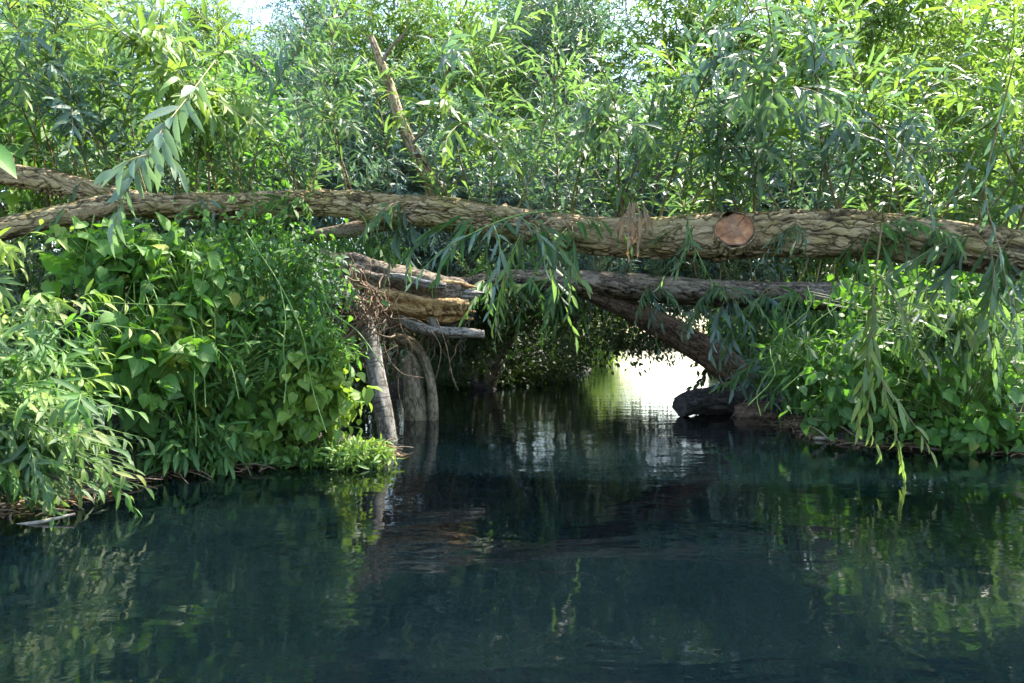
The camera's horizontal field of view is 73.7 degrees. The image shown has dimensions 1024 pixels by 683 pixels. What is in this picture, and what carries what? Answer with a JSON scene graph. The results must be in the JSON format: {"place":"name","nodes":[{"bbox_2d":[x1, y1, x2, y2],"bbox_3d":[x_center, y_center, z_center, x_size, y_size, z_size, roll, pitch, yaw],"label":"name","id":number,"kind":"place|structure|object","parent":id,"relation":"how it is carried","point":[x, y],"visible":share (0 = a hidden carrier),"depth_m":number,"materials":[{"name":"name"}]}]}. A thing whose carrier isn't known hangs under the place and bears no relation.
{"place":"outdoors","nodes":[
{"label":"outdoors","id":0,"kind":"place"},
{"bbox_2d":[0,349,1023,682],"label":"water","id":1,"kind":"structure","parent":0,"point":[628,525],"depth_m":2.49,"materials":[{"name":"blue liquid"}]},
{"bbox_2d":[16,513,75,523],"bbox_3d":[-2.077,0.796,3.012,0.263,0.061,0.042,0,0,-10],"label":"stick","id":2,"kind":"object","parent":1,"relation":"on","point":[48,519],"visible":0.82,"depth_m":3.00,"materials":[{"name":"grey wood"}]},
{"bbox_2d":[0,437,412,522],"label":"waterline litter","id":3,"kind":"object","parent":1,"relation":"on","point":[11,507],"visible":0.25,"depth_m":3.78,"materials":[{"name":"brown plant"}]},
{"bbox_2d":[254,440,343,468],"bbox_3d":[-1.390,0.757,4.417,0.742,0.252,0.381,0,0,0],"label":"watercress","id":4,"kind":"object","parent":1,"relation":"on","point":[285,459],"visible":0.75,"depth_m":4.34,"materials":[{"name":"green plant"}]},
{"bbox_2d":[303,431,403,471],"bbox_3d":[-1.039,0.741,4.391,0.704,0.332,0.496,0,0,0],"label":"watercress","id":5,"kind":"object","parent":1,"relation":"on","point":[366,455],"visible":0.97,"depth_m":4.33,"materials":[{"name":"green plant"}]},
{"bbox_2d":[325,255,405,441],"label":"grey stem","id":6,"kind":"object","parent":1,"relation":"in","point":[363,323],"visible":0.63,"depth_m":5.66,"materials":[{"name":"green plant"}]},
{"bbox_2d":[341,265,457,418],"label":"vine","id":7,"kind":"object","parent":6,"relation":"hanging from","point":[411,346],"visible":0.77,"depth_m":6.10,"materials":[{"name":"brown plant"}]},
{"bbox_2d":[392,333,438,420],"bbox_3d":[-1.015,0.446,7.022,0.554,1.076,0.275,0,0,39],"label":"rotten stump","id":8,"kind":"object","parent":1,"relation":"in","point":[417,407],"visible":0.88,"depth_m":6.93,"materials":[{"name":"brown wood"}]},
{"bbox_2d":[296,248,483,396],"bbox_3d":[-1.287,-0.165,7.067,2.067,1.722,0.538,0,0,9],"label":"broken log","id":9,"kind":"object","parent":8,"relation":"on","point":[450,303],"visible":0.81,"depth_m":6.86,"materials":[{"name":"brown wood"}]},
{"bbox_2d":[306,229,432,271],"bbox_3d":[-1.690,-0.908,7.596,1.651,0.961,0.772,0,0,0],"label":"elder","id":10,"kind":"object","parent":9,"relation":"on","point":[377,252],"visible":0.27,"depth_m":7.52,"materials":[{"name":"green plant"}]},
{"bbox_2d":[468,321,516,389],"bbox_3d":[-0.071,-0.086,11.234,1.438,2.228,0.333,0,0,31],"label":"leaning dead trunk","id":11,"kind":"object","parent":1,"relation":"in","point":[489,382],"visible":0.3,"depth_m":11.34,"materials":[{"name":"brown wood"}]},
{"bbox_2d":[0,0,1023,482],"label":"fallen willow","id":12,"kind":"object","parent":1,"relation":"in","point":[992,250],"visible":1,"depth_m":4.39,"materials":[{"name":"green plant"}]},
{"bbox_2d":[0,76,115,210],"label":"bramble","id":13,"kind":"object","parent":12,"relation":"attached to","point":[16,152],"visible":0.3,"depth_m":5.30,"materials":[{"name":"green plant"}]},
{"bbox_2d":[0,0,157,168],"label":"bindweed","id":14,"kind":"object","parent":12,"relation":"attached to","point":[74,61],"visible":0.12,"depth_m":5.83,"materials":[{"name":"green plant"}]},
{"bbox_2d":[30,212,184,318],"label":"bindweed","id":15,"kind":"object","parent":12,"relation":"hanging from","point":[104,268],"visible":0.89,"depth_m":4.05,"materials":[{"name":"green plant"}]},
{"bbox_2d":[167,183,388,374],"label":"ivy","id":16,"kind":"object","parent":12,"relation":"hanging from","point":[286,279],"visible":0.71,"depth_m":4.61,"materials":[{"name":"green plant"}]},
{"bbox_2d":[672,378,814,418],"bbox_3d":[2.751,0.674,7.531,2.054,0.633,1.402,0,0,0],"label":"sunken log","id":17,"kind":"object","parent":1,"relation":"in","point":[699,401],"visible":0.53,"depth_m":7.29,"materials":[{"name":"black wood"}]},
{"bbox_2d":[451,42,1023,402],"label":"fallen log","id":18,"kind":"object","parent":17,"relation":"on","point":[620,294],"visible":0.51,"depth_m":7.15,"materials":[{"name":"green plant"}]},
{"bbox_2d":[720,339,810,411],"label":"nettle","id":19,"kind":"object","parent":17,"relation":"on","point":[746,383],"visible":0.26,"depth_m":6.95,"materials":[{"name":"green plant"}]},
{"bbox_2d":[749,320,864,429],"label":"nettle","id":20,"kind":"object","parent":1,"relation":"in","point":[798,363],"visible":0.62,"depth_m":6.04,"materials":[{"name":"green plant"}]},
{"bbox_2d":[760,415,1023,455],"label":"waterline litter","id":21,"kind":"object","parent":1,"relation":"on","point":[797,425],"visible":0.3,"depth_m":5.39,"materials":[{"name":"brown plant"}]},
{"bbox_2d":[809,418,1005,452],"bbox_3d":[3.077,0.729,5.210,1.527,0.232,0.208,0,0,29],"label":"stick","id":22,"kind":"object","parent":1,"relation":"on","point":[820,438],"visible":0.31,"depth_m":5.49,"materials":[{"name":"brown wood"}]},
{"bbox_2d":[0,343,1023,507],"bbox_3d":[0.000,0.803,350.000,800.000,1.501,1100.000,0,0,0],"label":"ground","id":23,"kind":"structure","parent":0,"point":[393,389],"depth_m":4.50,"materials":[{"name":"soil"}]},
{"bbox_2d":[0,145,16,178],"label":"dock","id":24,"kind":"object","parent":23,"relation":"on","point":[7,163],"visible":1,"depth_m":3.21,"materials":[{"name":"green plant"}]},
{"bbox_2d":[0,183,139,384],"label":"ivy","id":25,"kind":"object","parent":23,"relation":"on","point":[35,282],"visible":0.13,"depth_m":4.81,"materials":[{"name":"green plant"}]},
{"bbox_2d":[1,344,139,448],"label":"nettle","id":26,"kind":"object","parent":23,"relation":"on","point":[114,426],"visible":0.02,"depth_m":4.07,"materials":[{"name":"green plant"}]},
{"bbox_2d":[0,393,153,530],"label":"willow bush","id":27,"kind":"object","parent":23,"relation":"on","point":[36,478],"visible":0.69,"depth_m":3.01,"materials":[{"name":"green plant"}]},
{"bbox_2d":[0,312,154,507],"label":"willow bush","id":28,"kind":"object","parent":23,"relation":"on","point":[24,368],"visible":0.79,"depth_m":3.04,"materials":[{"name":"green plant"}]},
{"bbox_2d":[0,2,164,342],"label":"tree","id":29,"kind":"object","parent":23,"relation":"on","point":[20,254],"depth_m":16.84,"materials":[{"name":"green plant"}]},
{"bbox_2d":[0,219,184,403],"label":"willow bush","id":30,"kind":"object","parent":23,"relation":"on","point":[7,251],"visible":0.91,"depth_m":3.42,"materials":[{"name":"green plant"}]},
{"bbox_2d":[0,0,203,294],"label":"willow bush","id":31,"kind":"object","parent":23,"relation":"on","point":[48,200],"visible":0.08,"depth_m":7.30,"materials":[{"name":"green plant"}]},
{"bbox_2d":[0,0,213,249],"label":"willow bush","id":32,"kind":"object","parent":23,"relation":"on","point":[79,14],"visible":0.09,"depth_m":8.85,"materials":[{"name":"green plant"}]},
{"bbox_2d":[5,220,342,383],"bbox_3d":[-2.650,0.110,5.136,2.873,2.382,1.145,0,0,0],"label":"ivy","id":33,"kind":"object","parent":23,"relation":"on","point":[90,317],"visible":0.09,"depth_m":4.90,"materials":[{"name":"green plant"}]},
{"bbox_2d":[99,407,271,479],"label":"nettle","id":34,"kind":"object","parent":23,"relation":"on","point":[176,452],"visible":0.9,"depth_m":4.09,"materials":[{"name":"green plant"}]},
{"bbox_2d":[51,31,333,292],"bbox_3d":[-3.733,-1.507,8.036,3.671,4.171,3.154,0,0,0],"label":"willow bush","id":35,"kind":"object","parent":23,"relation":"on","point":[159,228],"visible":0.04,"depth_m":7.68,"materials":[{"name":"green plant"}]},
{"bbox_2d":[135,0,276,258],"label":"willow bush","id":36,"kind":"object","parent":23,"relation":"on","point":[205,30],"visible":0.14,"depth_m":10.18,"materials":[{"name":"green plant"}]},
{"bbox_2d":[92,8,328,245],"bbox_3d":[-2.621,-1.896,6.230,2.095,1.942,2.152,0,0,0],"label":"elder","id":37,"kind":"object","parent":23,"relation":"on","point":[245,153],"visible":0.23,"depth_m":6.07,"materials":[{"name":"green plant"}]},
{"bbox_2d":[131,181,325,334],"bbox_3d":[-6.954,-2.338,16.948,6.401,5.625,6.946,0,0,0],"label":"tree","id":38,"kind":"object","parent":23,"relation":"on","point":[249,231],"depth_m":16.13,"materials":[{"name":"green plant"}]},
{"bbox_2d":[173,379,288,467],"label":"bindweed","id":39,"kind":"object","parent":23,"relation":"on","point":[237,406],"visible":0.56,"depth_m":4.37,"materials":[{"name":"green plant"}]},
{"bbox_2d":[84,215,383,450],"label":"vine stems","id":40,"kind":"object","parent":23,"relation":"on","point":[193,391],"visible":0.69,"depth_m":4.03,"materials":[{"name":"green plant"}]},
{"bbox_2d":[180,315,310,425],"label":"ivy","id":41,"kind":"object","parent":23,"relation":"on","point":[221,403],"visible":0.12,"depth_m":4.50,"materials":[{"name":"green plant"}]},
{"bbox_2d":[191,6,389,239],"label":"willow bush","id":42,"kind":"object","parent":23,"relation":"on","point":[252,61],"visible":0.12,"depth_m":9.65,"materials":[{"name":"green plant"}]},
{"bbox_2d":[138,28,467,336],"bbox_3d":[-2.474,-1.546,8.393,4.025,4.763,3.666,0,0,0],"label":"willow bush","id":43,"kind":"object","parent":23,"relation":"on","point":[322,222],"visible":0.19,"depth_m":8.13,"materials":[{"name":"green plant"}]},
{"bbox_2d":[243,0,389,218],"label":"willow bush","id":44,"kind":"object","parent":23,"relation":"on","point":[304,13],"visible":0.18,"depth_m":11.22,"materials":[{"name":"green plant"}]},
{"bbox_2d":[256,334,382,457],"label":"bindweed","id":45,"kind":"object","parent":23,"relation":"on","point":[338,397],"visible":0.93,"depth_m":4.38,"materials":[{"name":"green plant"}]},
{"bbox_2d":[269,237,370,341],"bbox_3d":[-1.688,-0.400,5.701,0.986,0.940,0.974,0,0,0],"label":"elder","id":46,"kind":"object","parent":23,"relation":"on","point":[333,281],"visible":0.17,"depth_m":5.66,"materials":[{"name":"green plant"}]},
{"bbox_2d":[306,282,400,420],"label":"ivy","id":47,"kind":"object","parent":23,"relation":"on","point":[357,386],"visible":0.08,"depth_m":7.25,"materials":[{"name":"green plant"}]},
{"bbox_2d":[246,0,501,329],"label":"tree","id":48,"kind":"object","parent":23,"relation":"on","point":[346,86],"visible":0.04,"depth_m":16.80,"materials":[{"name":"green plant"}]},
{"bbox_2d":[265,0,548,360],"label":"willow bush","id":49,"kind":"object","parent":23,"relation":"on","point":[398,22],"visible":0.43,"depth_m":9.25,"materials":[{"name":"green plant"}]},
{"bbox_2d":[355,198,491,342],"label":"willow bush","id":50,"kind":"object","parent":23,"relation":"on","point":[427,258],"visible":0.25,"depth_m":8.01,"materials":[{"name":"green plant"}]},
{"bbox_2d":[325,76,585,385],"bbox_3d":[-0.604,-1.188,8.927,3.647,4.179,3.771,0,0,0],"label":"willow bush","id":51,"kind":"object","parent":23,"relation":"on","point":[503,198],"visible":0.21,"depth_m":8.38,"materials":[{"name":"green plant"}]},
{"bbox_2d":[380,298,537,385],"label":"ivy","id":52,"kind":"object","parent":23,"relation":"on","point":[471,344],"visible":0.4,"depth_m":9.82,"materials":[{"name":"green plant"}]},
{"bbox_2d":[380,321,544,388],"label":"ivy","id":53,"kind":"object","parent":23,"relation":"on","point":[447,381],"visible":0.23,"depth_m":11.81,"materials":[{"name":"green plant"}]},
{"bbox_2d":[381,296,549,344],"bbox_3d":[-2.549,-1.583,25.538,8.975,8.260,8.812,0,0,25],"label":"tree","id":54,"kind":"object","parent":23,"relation":"on","point":[477,321],"visible":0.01,"depth_m":24.97,"materials":[{"name":"green plant"}]},
{"bbox_2d":[388,239,547,380],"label":"willow bush","id":55,"kind":"object","parent":23,"relation":"on","point":[396,363],"visible":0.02,"depth_m":11.18,"materials":[{"name":"green plant"}]},
{"bbox_2d":[400,105,545,335],"bbox_3d":[-0.569,-2.554,16.297,5.724,6.321,5.690,0,0,0],"label":"tree","id":56,"kind":"object","parent":23,"relation":"on","point":[493,154],"visible":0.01,"depth_m":15.30,"materials":[{"name":"green plant"}]},
{"bbox_2d":[360,176,617,379],"bbox_3d":[-0.344,-0.653,8.716,3.598,3.125,2.031,0,0,0],"label":"willow bush","id":57,"kind":"object","parent":23,"relation":"on","point":[582,261],"visible":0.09,"depth_m":8.63,"materials":[{"name":"green plant"}]},
{"bbox_2d":[345,307,636,350],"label":"tree","id":58,"kind":"object","parent":23,"relation":"on","point":[538,327],"visible":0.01,"depth_m":41.54,"materials":[{"name":"green plant"}]},
{"bbox_2d":[0,262,1014,349],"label":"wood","id":59,"kind":"object","parent":23,"relation":"on","point":[382,328],"depth_m":63.49,"materials":[{"name":"green plant"}]},
{"bbox_2d":[399,339,618,385],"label":"ivy","id":60,"kind":"object","parent":23,"relation":"on","point":[541,372],"visible":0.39,"depth_m":12.46,"materials":[{"name":"green plant"}]},
{"bbox_2d":[2,343,1023,446],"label":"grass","id":61,"kind":"structure","parent":23,"relation":"on","point":[573,362],"depth_m":6.88,"materials":[{"name":"green plant"}]},
{"bbox_2d":[44,293,221,438],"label":"bindweed","id":62,"kind":"object","parent":61,"relation":"on","point":[146,379],"visible":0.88,"depth_m":3.87,"materials":[{"name":"green plant"}]},
{"bbox_2d":[139,311,214,404],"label":"bindweed","id":63,"kind":"object","parent":61,"relation":"on","point":[178,329],"visible":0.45,"depth_m":4.02,"materials":[{"name":"green plant"}]},
{"bbox_2d":[143,290,297,421],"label":"nettle","id":64,"kind":"object","parent":61,"relation":"on","point":[231,353],"visible":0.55,"depth_m":4.25,"materials":[{"name":"green plant"}]},
{"bbox_2d":[119,221,263,349],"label":"bindweed","id":65,"kind":"object","parent":64,"relation":"on","point":[215,276],"visible":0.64,"depth_m":4.16,"materials":[{"name":"green plant"}]},
{"bbox_2d":[252,312,369,382],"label":"nettle","id":66,"kind":"object","parent":61,"relation":"on","point":[322,342],"visible":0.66,"depth_m":4.50,"materials":[{"name":"green plant"}]},
{"bbox_2d":[383,0,655,373],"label":"willow bush","id":67,"kind":"object","parent":23,"relation":"on","point":[536,37],"visible":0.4,"depth_m":10.09,"materials":[{"name":"green plant"}]},
{"bbox_2d":[472,110,568,265],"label":"willow bush","id":68,"kind":"object","parent":23,"relation":"on","point":[521,137],"visible":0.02,"depth_m":12.42,"materials":[{"name":"green plant"}]},
{"bbox_2d":[390,0,667,345],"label":"tree","id":69,"kind":"object","parent":23,"relation":"on","point":[504,2],"visible":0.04,"depth_m":19.11,"materials":[{"name":"green plant"}]},
{"bbox_2d":[482,323,582,383],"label":"ivy","id":70,"kind":"object","parent":23,"relation":"on","point":[531,338],"visible":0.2,"depth_m":13.01,"materials":[{"name":"green plant"}]},
{"bbox_2d":[537,269,586,354],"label":"willow bush","id":71,"kind":"object","parent":23,"relation":"on","point":[559,326],"visible":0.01,"depth_m":14.33,"materials":[{"name":"green plant"}]},
{"bbox_2d":[458,293,675,343],"bbox_3d":[0.457,-0.558,9.975,3.940,1.202,2.087,0,0,0],"label":"elder","id":72,"kind":"object","parent":23,"relation":"on","point":[535,320],"visible":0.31,"depth_m":9.77,"materials":[{"name":"green plant"}]},
{"bbox_2d":[539,317,602,380],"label":"ivy","id":73,"kind":"object","parent":23,"relation":"on","point":[570,346],"visible":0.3,"depth_m":14.14,"materials":[{"name":"green plant"}]},
{"bbox_2d":[542,132,661,353],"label":"willow bush","id":74,"kind":"object","parent":23,"relation":"on","point":[609,193],"depth_m":14.90,"materials":[{"name":"green plant"}]},
{"bbox_2d":[581,321,625,364],"bbox_3d":[3.096,0.354,23.494,1.847,2.830,2.501,0,0,-7],"label":"elder","id":75,"kind":"object","parent":23,"relation":"on","point":[612,361],"visible":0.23,"depth_m":23.05,"materials":[{"name":"green plant"}]},
{"bbox_2d":[523,306,716,376],"bbox_3d":[2.173,-0.161,13.036,3.922,1.620,2.179,0,0,0],"label":"elder","id":76,"kind":"object","parent":23,"relation":"on","point":[634,344],"visible":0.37,"depth_m":12.74,"materials":[{"name":"green plant"}]},
{"bbox_2d":[538,87,711,353],"bbox_3d":[3.107,-2.990,17.210,5.842,7.787,5.881,0,0,0],"label":"tree","id":77,"kind":"object","parent":23,"relation":"on","point":[620,155],"depth_m":16.62,"materials":[{"name":"green plant"}]},
{"bbox_2d":[492,59,784,349],"bbox_3d":[1.497,-1.455,9.646,3.626,4.724,3.787,0,0,-43],"label":"willow bush","id":78,"kind":"object","parent":23,"relation":"on","point":[624,181],"visible":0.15,"depth_m":9.11,"materials":[{"name":"green plant"}]},
{"bbox_2d":[575,257,734,367],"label":"willow bush","id":79,"kind":"object","parent":23,"relation":"on","point":[636,329],"visible":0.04,"depth_m":11.73,"materials":[{"name":"green plant"}]},
{"bbox_2d":[661,306,716,333],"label":"willow bush","id":80,"kind":"object","parent":23,"relation":"on","point":[691,310],"depth_m":14.37,"materials":[{"name":"green plant"}]},
{"bbox_2d":[555,0,849,340],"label":"willow bush","id":81,"kind":"object","parent":23,"relation":"on","point":[692,12],"visible":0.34,"depth_m":9.73,"materials":[{"name":"green plant"}]},
{"bbox_2d":[617,205,790,348],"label":"willow bush","id":82,"kind":"object","parent":23,"relation":"on","point":[683,272],"visible":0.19,"depth_m":8.47,"materials":[{"name":"green plant"}]},
{"bbox_2d":[678,274,779,336],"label":"willow bush","id":83,"kind":"object","parent":23,"relation":"on","point":[710,307],"visible":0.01,"depth_m":13.42,"materials":[{"name":"green plant"}]},
{"bbox_2d":[668,85,810,209],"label":"willow bush","id":84,"kind":"object","parent":23,"relation":"on","point":[743,158],"visible":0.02,"depth_m":12.53,"materials":[{"name":"green plant"}]},
{"bbox_2d":[599,110,885,358],"bbox_3d":[3.024,-1.222,9.347,3.917,4.247,3.903,0,0,0],"label":"willow bush","id":85,"kind":"object","parent":23,"relation":"on","point":[757,273],"visible":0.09,"depth_m":8.74,"materials":[{"name":"green plant"}]},
{"bbox_2d":[682,277,820,381],"bbox_3d":[3.654,0.045,10.500,2.093,2.377,2.382,0,0,0],"label":"elder","id":86,"kind":"object","parent":23,"relation":"on","point":[761,336],"visible":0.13,"depth_m":10.24,"materials":[{"name":"green plant"}]},
{"bbox_2d":[706,209,902,336],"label":"willow bush","id":87,"kind":"object","parent":23,"relation":"on","point":[799,277],"visible":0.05,"depth_m":11.09,"materials":[{"name":"green plant"}]},
{"bbox_2d":[711,268,939,375],"bbox_3d":[4.167,-0.101,8.316,3.792,1.619,1.924,0,0,0],"label":"elder","id":88,"kind":"object","parent":23,"relation":"on","point":[823,319],"visible":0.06,"depth_m":8.06,"materials":[{"name":"green plant"}]},
{"bbox_2d":[805,396,867,436],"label":"nettle","id":89,"kind":"object","parent":23,"relation":"on","point":[819,414],"visible":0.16,"depth_m":5.68,"materials":[{"name":"green plant"}]},
{"bbox_2d":[779,304,947,444],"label":"bindweed","id":90,"kind":"object","parent":23,"relation":"on","point":[839,384],"visible":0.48,"depth_m":5.27,"materials":[{"name":"green plant"}]},
{"bbox_2d":[706,0,1023,318],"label":"willow bush","id":91,"kind":"object","parent":23,"relation":"on","point":[899,17],"visible":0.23,"depth_m":9.04,"materials":[{"name":"green plant"}]},
{"bbox_2d":[719,45,1020,345],"bbox_3d":[4.318,-1.472,8.578,3.713,4.436,3.994,0,0,0],"label":"willow bush","id":92,"kind":"object","parent":23,"relation":"on","point":[811,267],"visible":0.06,"depth_m":8.29,"materials":[{"name":"green plant"}]},
{"bbox_2d":[748,272,1013,415],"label":"vine stems","id":93,"kind":"object","parent":23,"relation":"on","point":[836,337],"visible":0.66,"depth_m":4.88,"materials":[{"name":"green plant"}]},
{"bbox_2d":[762,0,1022,167],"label":"tree","id":94,"kind":"object","parent":23,"relation":"on","point":[896,44],"visible":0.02,"depth_m":17.92,"materials":[{"name":"green plant"}]},
{"bbox_2d":[804,259,1023,355],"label":"bindweed","id":95,"kind":"object","parent":23,"relation":"on","point":[973,280],"visible":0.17,"depth_m":5.52,"materials":[{"name":"green plant"}]},
{"bbox_2d":[842,269,1023,380],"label":"nettle","id":96,"kind":"object","parent":23,"relation":"on","point":[963,333],"visible":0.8,"depth_m":4.67,"materials":[{"name":"green plant"}]},
{"bbox_2d":[854,296,1023,452],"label":"bindweed","id":97,"kind":"object","parent":23,"relation":"on","point":[950,392],"visible":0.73,"depth_m":4.87,"materials":[{"name":"green plant"}]},
{"bbox_2d":[856,23,1023,348],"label":"willow bush","id":98,"kind":"object","parent":23,"relation":"on","point":[948,90],"visible":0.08,"depth_m":8.21,"materials":[{"name":"green plant"}]},
{"bbox_2d":[860,77,1023,284],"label":"tree","id":99,"kind":"object","parent":23,"relation":"on","point":[962,217],"depth_m":16.05,"materials":[{"name":"green plant"}]},
{"bbox_2d":[863,0,1023,350],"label":"willow bush","id":100,"kind":"object","parent":23,"relation":"on","point":[1000,12],"visible":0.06,"depth_m":9.38,"materials":[{"name":"green plant"}]},
{"bbox_2d":[896,397,1023,455],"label":"bindweed","id":101,"kind":"object","parent":23,"relation":"on","point":[950,437],"visible":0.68,"depth_m":4.85,"materials":[{"name":"green plant"}]},
{"bbox_2d":[1,0,1023,338],"label":"sky","id":102,"kind":"structure","parent":0,"point":[263,17],"materials":[{"name":"white"}]}
]}

